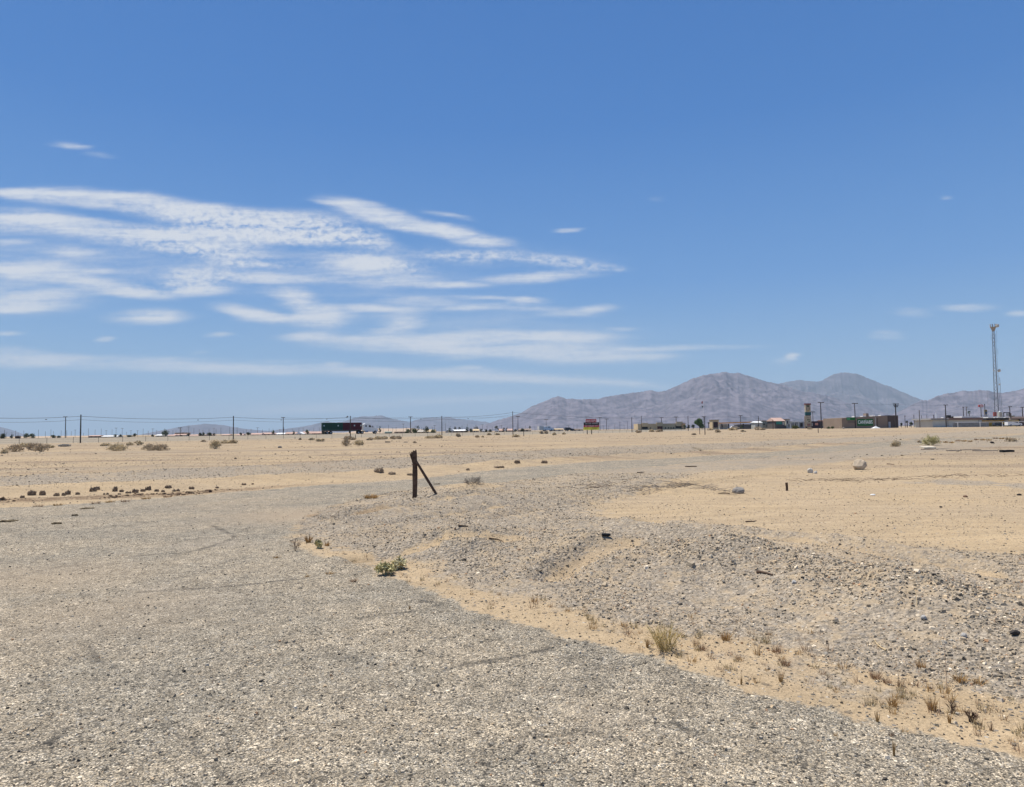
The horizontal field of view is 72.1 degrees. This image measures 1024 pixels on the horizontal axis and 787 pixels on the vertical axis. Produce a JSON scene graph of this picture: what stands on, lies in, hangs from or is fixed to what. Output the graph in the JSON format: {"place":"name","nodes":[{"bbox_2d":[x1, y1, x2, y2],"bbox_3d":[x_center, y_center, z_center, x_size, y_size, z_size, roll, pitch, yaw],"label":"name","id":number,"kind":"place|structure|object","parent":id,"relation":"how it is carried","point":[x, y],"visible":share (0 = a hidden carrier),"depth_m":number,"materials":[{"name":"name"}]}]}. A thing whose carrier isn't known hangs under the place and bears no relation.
{"place":"outdoors","nodes":[
{"label":"outdoors","id":0,"kind":"place"},
{"bbox_2d":[0,427,23,435],"bbox_3d":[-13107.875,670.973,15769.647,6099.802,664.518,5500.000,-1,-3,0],"label":"mountain","id":1,"kind":"structure","parent":0,"point":[8,432],"depth_m":15080.27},
{"bbox_2d":[14,436,87,437],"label":"hill","id":2,"kind":"structure","parent":0,"point":[51,437],"depth_m":679.76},
{"bbox_2d":[141,424,282,434],"bbox_3d":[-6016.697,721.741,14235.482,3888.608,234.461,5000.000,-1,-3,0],"label":"mountain","id":3,"kind":"structure","parent":0,"point":[208,428],"depth_m":13372.04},
{"bbox_2d":[16,429,675,438],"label":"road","id":4,"kind":"structure","parent":0,"point":[313,434],"depth_m":245.42,"materials":[{"name":"asphalt"}]},
{"bbox_2d":[321,423,377,433],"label":"semi truck","id":5,"kind":"object","parent":4,"relation":"on","point":[356,427],"visible":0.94,"depth_m":250.66,"materials":[{"name":"green metal"}]},
{"bbox_2d":[537,426,553,430],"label":"white truck","id":6,"kind":"object","parent":4,"relation":"on","point":[545,428],"visible":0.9,"depth_m":338.25,"materials":[{"name":"paint"}]},
{"bbox_2d":[272,415,488,432],"bbox_3d":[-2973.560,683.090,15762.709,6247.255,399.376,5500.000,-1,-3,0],"label":"mountain","id":7,"kind":"structure","parent":0,"point":[430,423],"depth_m":15367.55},
{"bbox_2d":[346,428,420,432],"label":"hill","id":8,"kind":"structure","parent":0,"point":[383,430],"depth_m":1354.34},
{"bbox_2d":[1,442,809,485],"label":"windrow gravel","id":9,"kind":"structure","parent":0,"point":[348,467],"depth_m":33.85,"materials":[{"name":"gravel"}]},
{"bbox_2d":[0,426,1023,786],"bbox_3d":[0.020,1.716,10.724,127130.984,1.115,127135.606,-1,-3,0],"label":"ground","id":10,"kind":"structure","parent":0,"point":[314,492],"depth_m":6.11,"materials":[{"name":"sand"}]},
{"bbox_2d":[0,519,17,521],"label":"dirt clod","id":11,"kind":"object","parent":10,"relation":"on","point":[11,520],"visible":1,"depth_m":13.37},
{"bbox_2d":[6,444,24,451],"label":"desert shrub","id":12,"kind":"object","parent":10,"relation":"on","point":[13,447],"visible":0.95,"depth_m":75.47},
{"bbox_2d":[18,442,32,446],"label":"tumbleweed","id":13,"kind":"object","parent":10,"relation":"on","point":[22,444],"visible":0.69,"depth_m":100.49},
{"bbox_2d":[27,490,36,495],"bbox_3d":[-12.891,2.703,18.880,0.232,0.269,0.183,-1,-3,0],"label":"dirt clod","id":14,"kind":"object","parent":10,"relation":"on","point":[31,493],"visible":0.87,"depth_m":18.84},
{"bbox_2d":[26,441,38,450],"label":"desert shrub","id":15,"kind":"object","parent":10,"relation":"on","point":[31,445],"visible":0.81,"depth_m":80.65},
{"bbox_2d":[33,442,48,451],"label":"desert shrub","id":16,"kind":"object","parent":10,"relation":"on","point":[44,447],"visible":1,"depth_m":73.33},
{"bbox_2d":[58,444,71,446],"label":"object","id":17,"kind":"object","parent":10,"relation":"on","point":[64,445],"visible":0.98,"depth_m":104.81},
{"bbox_2d":[89,487,96,491],"bbox_3d":[-11.745,2.720,19.758,0.195,0.243,0.178,-1,-3,0],"label":"dirt clod","id":18,"kind":"object","parent":10,"relation":"on","point":[92,489],"visible":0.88,"depth_m":19.72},
{"bbox_2d":[106,441,128,450],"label":"tumbleweed","id":19,"kind":"object","parent":10,"relation":"on","point":[119,447],"visible":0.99,"depth_m":71.13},
{"bbox_2d":[0,489,236,501],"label":"earth crumbs","id":20,"kind":"object","parent":10,"relation":"on","point":[140,494],"visible":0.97,"depth_m":18.76,"materials":[{"name":"soil"}]},
{"bbox_2d":[141,443,153,449],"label":"desert shrub","id":21,"kind":"object","parent":10,"relation":"on","point":[148,446],"visible":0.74,"depth_m":70.74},
{"bbox_2d":[150,444,169,450],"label":"desert shrub","id":22,"kind":"object","parent":10,"relation":"on","point":[158,447],"visible":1,"depth_m":69.95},
{"bbox_2d":[209,439,222,448],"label":"tumbleweed","id":23,"kind":"object","parent":10,"relation":"on","point":[215,444],"visible":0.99,"depth_m":76.05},
{"bbox_2d":[290,538,301,550],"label":"dead weed","id":24,"kind":"object","parent":10,"relation":"on","point":[296,546],"visible":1,"depth_m":9.55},
{"bbox_2d":[304,536,312,542],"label":"dry grass tuft","id":25,"kind":"object","parent":10,"relation":"on","point":[307,539],"visible":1,"depth_m":10.32,"materials":[{"name":"brown plant"}]},
{"bbox_2d":[314,539,322,548],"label":"green weed","id":26,"kind":"object","parent":10,"relation":"on","point":[318,543],"visible":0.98,"depth_m":9.76,"materials":[{"name":"green plant"}]},
{"bbox_2d":[341,438,351,445],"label":"desert shrub","id":27,"kind":"object","parent":10,"relation":"on","point":[346,441],"visible":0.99,"depth_m":82.19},
{"bbox_2d":[353,439,363,444],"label":"tumbleweed","id":28,"kind":"object","parent":10,"relation":"on","point":[358,442],"visible":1,"depth_m":84.34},
{"bbox_2d":[361,493,381,498],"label":"dry grass tuft","id":29,"kind":"object","parent":10,"relation":"on","point":[369,496],"visible":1,"depth_m":16.90,"materials":[{"name":"brown plant"}]},
{"bbox_2d":[374,468,383,472],"bbox_3d":[-5.003,2.914,26.458,0.389,0.316,0.366,-1,-3,0],"label":"dirt clod","id":30,"kind":"object","parent":10,"relation":"on","point":[379,470],"visible":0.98,"depth_m":26.37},
{"bbox_2d":[374,436,383,439],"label":"tumbleweed","id":31,"kind":"object","parent":10,"relation":"on","point":[378,438],"visible":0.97,"depth_m":146.68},
{"bbox_2d":[0,427,769,441],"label":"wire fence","id":32,"kind":"object","parent":10,"relation":"on","point":[327,435],"visible":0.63,"depth_m":195.00,"materials":[{"name":"metal"}]},
{"bbox_2d":[374,561,396,573],"bbox_3d":[-1.409,1.950,7.892,0.275,0.175,0.268,-1,-3,0],"label":"green weed","id":33,"kind":"object","parent":10,"relation":"on","point":[386,567],"visible":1,"depth_m":7.85,"materials":[{"name":"green plant"}]},
{"bbox_2d":[390,555,406,568],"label":"green weed","id":34,"kind":"object","parent":10,"relation":"on","point":[398,563],"visible":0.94,"depth_m":8.13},
{"bbox_2d":[410,450,436,497],"bbox_3d":[-2.035,1.918,16.297,0.686,1.263,0.143,-1,-3,12],"label":"fence post","id":35,"kind":"object","parent":10,"relation":"on","point":[413,455],"visible":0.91,"depth_m":16.30,"materials":[{"name":"brown wood"}]},
{"bbox_2d":[462,476,483,483],"bbox_3d":[-1.081,2.411,19.589,0.761,0.283,0.749,-1,-3,0],"label":"brush pile","id":36,"kind":"object","parent":10,"relation":"on","point":[476,481],"visible":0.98,"depth_m":19.61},
{"bbox_2d":[0,497,1023,786],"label":"loose pebbles","id":37,"kind":"object","parent":10,"relation":"on","point":[540,783],"visible":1,"depth_m":3.99,"materials":[{"name":"gravel"}]},
{"bbox_2d":[0,445,1023,749],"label":"sand pebbles","id":38,"kind":"object","parent":10,"relation":"on","point":[672,521],"visible":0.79,"depth_m":11.05,"materials":[{"name":"stone"}]},
{"bbox_2d":[1,429,1023,470],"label":"pebbles","id":39,"kind":"object","parent":10,"relation":"on","point":[488,446],"visible":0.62,"depth_m":61.16,"materials":[{"name":"stone"}]},
{"bbox_2d":[583,419,598,433],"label":"billboard","id":40,"kind":"object","parent":10,"relation":"on","point":[591,424],"visible":0.99,"depth_m":231.65},
{"bbox_2d":[587,618,599,629],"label":"dry grass tuft","id":41,"kind":"object","parent":10,"relation":"on","point":[593,627],"visible":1,"depth_m":5.70,"materials":[{"name":"beige plant"}]},
{"bbox_2d":[567,479,632,490],"bbox_3d":[2.593,2.471,19.294,3.096,0.179,1.269,2,-4,-43],"label":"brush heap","id":42,"kind":"object","parent":10,"relation":"on","point":[603,485],"visible":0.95,"depth_m":18.99,"materials":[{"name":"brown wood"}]},
{"bbox_2d":[617,479,686,494],"bbox_3d":[3.818,2.478,18.808,1.296,0.237,3.408,-3,-4,34],"label":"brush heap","id":43,"kind":"object","parent":10,"relation":"on","point":[655,486],"visible":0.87,"depth_m":18.48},
{"bbox_2d":[634,422,682,429],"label":"strip mall","id":44,"kind":"structure","parent":10,"relation":"on","point":[667,426],"depth_m":409.44,"materials":[{"name":"beige paint"}]},
{"bbox_2d":[643,615,684,651],"bbox_3d":[1.109,1.750,5.142,0.303,0.269,0.306,0,-3,-13],"label":"golden plant","id":45,"kind":"object","parent":10,"relation":"on","point":[662,644],"visible":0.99,"depth_m":5.11,"materials":[{"name":"plant"}]},
{"bbox_2d":[667,643,681,657],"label":"dry grass tuft","id":46,"kind":"object","parent":10,"relation":"on","point":[676,652],"visible":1,"depth_m":4.98,"materials":[{"name":"plant"}]},
{"bbox_2d":[694,418,703,428],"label":"tree","id":47,"kind":"object","parent":10,"relation":"on","point":[699,422],"visible":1,"depth_m":384.15,"materials":[{"name":"green plant"}]},
{"bbox_2d":[695,644,706,650],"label":"dead grass tuft","id":48,"kind":"object","parent":10,"relation":"on","point":[703,648],"visible":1,"depth_m":5.14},
{"bbox_2d":[672,481,749,494],"bbox_3d":[4.983,2.468,18.368,1.575,0.178,3.537,-1,-3,0],"label":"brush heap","id":49,"kind":"object","parent":10,"relation":"on","point":[706,487],"visible":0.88,"depth_m":18.50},
{"bbox_2d":[709,420,718,429],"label":"gateway building","id":50,"kind":"structure","parent":10,"relation":"on","point":[714,424],"depth_m":399.52,"materials":[{"name":"beige paint"}]},
{"bbox_2d":[719,424,727,428],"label":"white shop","id":51,"kind":"structure","parent":10,"relation":"on","point":[725,426],"depth_m":421.44},
{"bbox_2d":[716,630,735,640],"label":"dry grass tuft","id":52,"kind":"object","parent":10,"relation":"on","point":[724,637],"visible":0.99,"depth_m":5.38,"materials":[{"name":"brown plant"}]},
{"bbox_2d":[719,422,750,428],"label":"canopy","id":53,"kind":"object","parent":10,"relation":"on","point":[721,423],"visible":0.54,"depth_m":414.60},
{"bbox_2d":[732,487,744,493],"bbox_3d":[5.495,2.363,17.078,0.296,0.203,0.206,-1,-3,0],"label":"boulder","id":54,"kind":"object","parent":10,"relation":"on","point":[735,490],"visible":0.86,"depth_m":17.01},
{"bbox_2d":[734,424,750,428],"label":"dark shop","id":55,"kind":"structure","parent":10,"relation":"on","point":[746,426],"depth_m":425.44,"materials":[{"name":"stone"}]},
{"bbox_2d":[751,421,762,428],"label":"grey shed","id":56,"kind":"structure","parent":10,"relation":"on","point":[754,424],"depth_m":404.61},
{"bbox_2d":[752,644,765,655],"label":"dry grass tuft","id":57,"kind":"object","parent":10,"relation":"on","point":[757,651],"visible":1,"depth_m":5.01,"materials":[{"name":"beige plant"}]},
{"bbox_2d":[761,420,766,428],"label":"grey building","id":58,"kind":"structure","parent":10,"relation":"on","point":[764,424],"depth_m":414.49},
{"bbox_2d":[756,570,772,574],"bbox_3d":[2.528,1.794,7.027,0.053,0.028,0.219,1,-3,-28],"label":"wood scrap","id":59,"kind":"object","parent":10,"relation":"on","point":[759,571],"visible":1,"depth_m":7.06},
{"bbox_2d":[767,418,784,428],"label":"restaurant","id":60,"kind":"structure","parent":10,"relation":"on","point":[776,423],"depth_m":400.17,"materials":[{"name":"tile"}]},
{"bbox_2d":[770,645,783,653],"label":"dry grass tuft","id":61,"kind":"object","parent":10,"relation":"on","point":[776,651],"visible":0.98,"depth_m":5.09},
{"bbox_2d":[776,669,784,681],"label":"dry grass tuft","id":62,"kind":"object","parent":10,"relation":"on","point":[780,679],"visible":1,"depth_m":4.50,"materials":[{"name":"brown plant"}]},
{"bbox_2d":[777,655,790,666],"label":"dry grass tuft","id":63,"kind":"object","parent":10,"relation":"on","point":[785,662],"visible":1,"depth_m":4.79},
{"bbox_2d":[784,419,789,428],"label":"grey building","id":64,"kind":"structure","parent":10,"relation":"on","point":[787,423],"depth_m":401.56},
{"bbox_2d":[790,421,803,427],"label":"gas canopy","id":65,"kind":"object","parent":10,"relation":"on","point":[798,423],"visible":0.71,"depth_m":404.87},
{"bbox_2d":[790,422,804,428],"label":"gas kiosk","id":66,"kind":"object","parent":10,"relation":"on","point":[800,424],"visible":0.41,"depth_m":414.48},
{"bbox_2d":[804,403,811,426],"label":"pylon sign","id":67,"kind":"object","parent":10,"relation":"on","point":[807,417],"visible":0.94,"depth_m":329.39,"materials":[{"name":"beige metal"}]},
{"bbox_2d":[805,421,822,427],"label":"dark shop","id":68,"kind":"structure","parent":10,"relation":"on","point":[815,424],"depth_m":397.46},
{"bbox_2d":[826,659,853,669],"bbox_3d":[2.221,1.804,4.725,0.153,0.084,0.168,0,-3,-17],"label":"dry grass tuft","id":69,"kind":"object","parent":10,"relation":"on","point":[843,663],"visible":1,"depth_m":4.74,"materials":[{"name":"beige plant"}]},
{"bbox_2d":[791,477,919,482],"bbox_3d":[10.136,2.549,20.964,4.047,0.103,1.532,-1,-3,0],"label":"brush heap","id":70,"kind":"object","parent":10,"relation":"on","point":[850,479],"visible":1,"depth_m":20.95,"materials":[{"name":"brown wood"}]},
{"bbox_2d":[853,459,866,469],"bbox_3d":[12.825,2.663,25.974,0.517,0.497,0.350,-1,-3,0],"label":"boulder","id":71,"kind":"object","parent":10,"relation":"on","point":[859,464],"visible":0.89,"depth_m":25.89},
{"bbox_2d":[823,413,898,428],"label":"dispensary","id":72,"kind":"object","parent":10,"relation":"on","point":[865,420],"visible":0.99,"depth_m":299.76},
{"bbox_2d":[861,689,876,705],"bbox_3d":[2.073,1.774,4.140,0.149,0.098,0.082,-2,-3,23],"label":"dry grass tuft","id":73,"kind":"object","parent":10,"relation":"on","point":[867,700],"visible":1,"depth_m":4.12,"materials":[{"name":"plant"}]},
{"bbox_2d":[867,669,882,679],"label":"dry grass tuft","id":74,"kind":"object","parent":10,"relation":"on","point":[873,676],"visible":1,"depth_m":4.54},
{"bbox_2d":[880,674,892,683],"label":"dry grass tuft","id":75,"kind":"object","parent":10,"relation":"on","point":[884,680],"visible":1,"depth_m":4.45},
{"bbox_2d":[884,692,898,706],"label":"dry grass tuft","id":76,"kind":"object","parent":10,"relation":"on","point":[894,703],"visible":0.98,"depth_m":4.11,"materials":[{"name":"brown plant"}]},
{"bbox_2d":[886,701,902,714],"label":"dry grass tuft","id":77,"kind":"object","parent":10,"relation":"on","point":[895,713],"visible":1,"depth_m":3.98,"materials":[{"name":"brown plant"}]},
{"bbox_2d":[889,440,900,446],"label":"tumbleweed","id":78,"kind":"object","parent":10,"relation":"on","point":[895,443],"visible":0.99,"depth_m":54.22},
{"bbox_2d":[893,403,898,427],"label":"utility pole","id":79,"kind":"object","parent":10,"relation":"on","point":[895,405],"visible":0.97,"depth_m":299.60,"materials":[{"name":"wood"}]},
{"bbox_2d":[911,659,928,667],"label":"dry grass tuft","id":80,"kind":"object","parent":10,"relation":"on","point":[921,665],"visible":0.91,"depth_m":4.67,"materials":[{"name":"brown plant"}]},
{"bbox_2d":[919,446,935,448],"bbox_3d":[27.940,3.611,47.325,0.820,0.096,0.532,-1,6,-3],"label":"broken slab","id":81,"kind":"object","parent":10,"relation":"on","point":[927,447],"depth_m":47.09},
{"bbox_2d":[919,691,939,710],"bbox_3d":[2.397,1.766,4.045,0.124,0.104,0.130,-1,-3,0],"label":"dry grass tuft","id":82,"kind":"object","parent":10,"relation":"on","point":[931,706],"visible":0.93,"depth_m":4.03,"materials":[{"name":"brown plant"}]},
{"bbox_2d":[919,433,940,444],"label":"desert shrub","id":83,"kind":"object","parent":10,"relation":"on","point":[928,440],"visible":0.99,"depth_m":55.14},
{"bbox_2d":[919,699,950,715],"bbox_3d":[2.380,1.763,3.999,0.237,0.095,0.100,1,-3,-30],"label":"dry grass tuft","id":84,"kind":"object","parent":10,"relation":"on","point":[934,707],"visible":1,"depth_m":3.99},
{"bbox_2d":[911,415,982,426],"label":"long building","id":85,"kind":"structure","parent":10,"relation":"on","point":[935,422],"depth_m":309.65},
{"bbox_2d":[938,680,957,693],"bbox_3d":[2.631,1.776,4.250,0.114,0.080,0.088,-3,-4,39],"label":"dry grass tuft","id":86,"kind":"object","parent":10,"relation":"on","point":[948,690],"visible":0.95,"depth_m":4.26,"materials":[{"name":"beige plant"}]},
{"bbox_2d":[943,700,958,713],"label":"dead weed","id":87,"kind":"object","parent":10,"relation":"on","point":[952,706],"visible":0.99,"depth_m":3.97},
{"bbox_2d":[944,689,957,701],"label":"dry grass tuft","id":88,"kind":"object","parent":10,"relation":"on","point":[953,699],"visible":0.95,"depth_m":4.14,"materials":[{"name":"beige plant"}]},
{"bbox_2d":[952,673,970,682],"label":"dry grass tuft","id":89,"kind":"object","parent":10,"relation":"on","point":[959,679],"visible":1,"depth_m":4.43,"materials":[{"name":"plant"}]},
{"bbox_2d":[918,473,1021,477],"bbox_3d":[14.125,2.509,21.520,3.838,0.130,1.489,-1,-3,0],"label":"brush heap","id":90,"kind":"object","parent":10,"relation":"on","point":[958,474],"visible":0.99,"depth_m":21.58,"materials":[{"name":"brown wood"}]},
{"bbox_2d":[953,422,988,426],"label":"grey fence","id":91,"kind":"object","parent":10,"relation":"on","point":[981,424],"visible":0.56,"depth_m":295.59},
{"bbox_2d":[964,709,979,721],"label":"dead weed","id":92,"kind":"object","parent":10,"relation":"on","point":[972,716],"visible":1,"depth_m":3.85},
{"bbox_2d":[972,720,984,729],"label":"dry grass tuft","id":93,"kind":"object","parent":10,"relation":"on","point":[980,726],"visible":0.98,"depth_m":3.77,"materials":[{"name":"plant"}]},
{"bbox_2d":[966,698,992,711],"bbox_3d":[2.668,1.770,4.040,0.168,0.073,0.075,-3,-4,39],"label":"dry grass tuft","id":94,"kind":"object","parent":10,"relation":"on","point":[987,707],"visible":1,"depth_m":4.02,"materials":[{"name":"plant"}]},
{"bbox_2d":[971,675,987,684],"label":"dry grass tuft","id":95,"kind":"object","parent":10,"relation":"on","point":[976,681],"visible":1,"depth_m":4.38,"materials":[{"name":"plant"}]},
{"bbox_2d":[990,324,1002,416],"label":"lattice tower","id":96,"kind":"structure","parent":10,"relation":"on","point":[995,353],"depth_m":330.69,"materials":[{"name":"metal"}]},
{"bbox_2d":[992,422,1005,426],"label":"dark car","id":97,"kind":"object","parent":10,"relation":"on","point":[996,424],"visible":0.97,"depth_m":298.74,"materials":[{"name":"black metal"}]},
{"bbox_2d":[982,417,1018,426],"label":"mustard building","id":98,"kind":"structure","parent":10,"relation":"on","point":[990,420],"depth_m":317.54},
{"bbox_2d":[1004,437,1016,441],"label":"desert shrub","id":99,"kind":"object","parent":10,"relation":"on","point":[1010,439],"visible":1,"depth_m":63.03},
{"bbox_2d":[1003,733,1022,753],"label":"dry grass tuft","id":100,"kind":"object","parent":10,"relation":"on","point":[1014,748],"visible":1,"depth_m":3.51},
{"bbox_2d":[1005,420,1021,426],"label":"pickup camper","id":101,"kind":"object","parent":10,"relation":"on","point":[1007,424],"visible":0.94,"depth_m":288.65,"materials":[{"name":"white paint"}]},
{"bbox_2d":[1009,630,1020,635],"bbox_3d":[3.528,1.679,4.939,0.072,0.046,0.043,-1,-3,0],"label":"stone","id":102,"kind":"object","parent":10,"relation":"on","point":[1014,632],"visible":1,"depth_m":4.93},
{"bbox_2d":[1012,416,1023,425],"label":"brown building","id":103,"kind":"structure","parent":10,"relation":"on","point":[1020,418],"depth_m":339.68,"materials":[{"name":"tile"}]},
{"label":"utility pole","id":104,"kind":"object","parent":10,"relation":"on","visible":0},
{"bbox_2d":[49,415,507,421],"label":"overhead wire","id":105,"kind":"object","parent":104,"relation":"attached to","point":[318,421],"visible":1,"depth_m":205.54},
{"bbox_2d":[53,412,597,418],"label":"overhead wire","id":106,"kind":"object","parent":104,"relation":"attached to","point":[322,418],"visible":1,"depth_m":190.33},
{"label":"utility pole","id":107,"kind":"object","parent":10,"relation":"on","visible":0},
{"bbox_2d":[317,416,515,418],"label":"overhead wire","id":108,"kind":"object","parent":107,"relation":"attached to","point":[359,418],"visible":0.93,"depth_m":315.00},
{"bbox_2d":[0,0,1023,435],"label":"sky","id":109,"kind":"structure","parent":0,"point":[302,212],"materials":[{"name":"blue"}]},
{"bbox_2d":[286,472,1023,711],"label":"gravel","id":110,"kind":"structure","parent":0,"point":[960,594],"depth_m":6.75,"materials":[{"name":"gravel"}]},
{"bbox_2d":[468,372,890,430],"bbox_3d":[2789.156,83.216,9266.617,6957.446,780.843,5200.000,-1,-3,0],"label":"mountain","id":111,"kind":"structure","parent":0,"point":[722,396],"depth_m":8384.33,"materials":[{"name":"stone"}]},
{"bbox_2d":[780,372,920,413],"bbox_3d":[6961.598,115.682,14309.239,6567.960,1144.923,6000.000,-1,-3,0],"label":"mountain","id":112,"kind":"structure","parent":0,"point":[851,388],"depth_m":14172.23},
{"bbox_2d":[891,388,1023,425],"bbox_3d":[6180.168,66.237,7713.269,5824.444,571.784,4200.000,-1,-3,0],"label":"mountain","id":113,"kind":"structure","parent":0,"point":[971,401],"depth_m":7452.32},
{"bbox_2d":[1003,412,1011,419],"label":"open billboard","id":114,"kind":"object","parent":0,"point":[1009,414],"visible":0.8,"depth_m":329.87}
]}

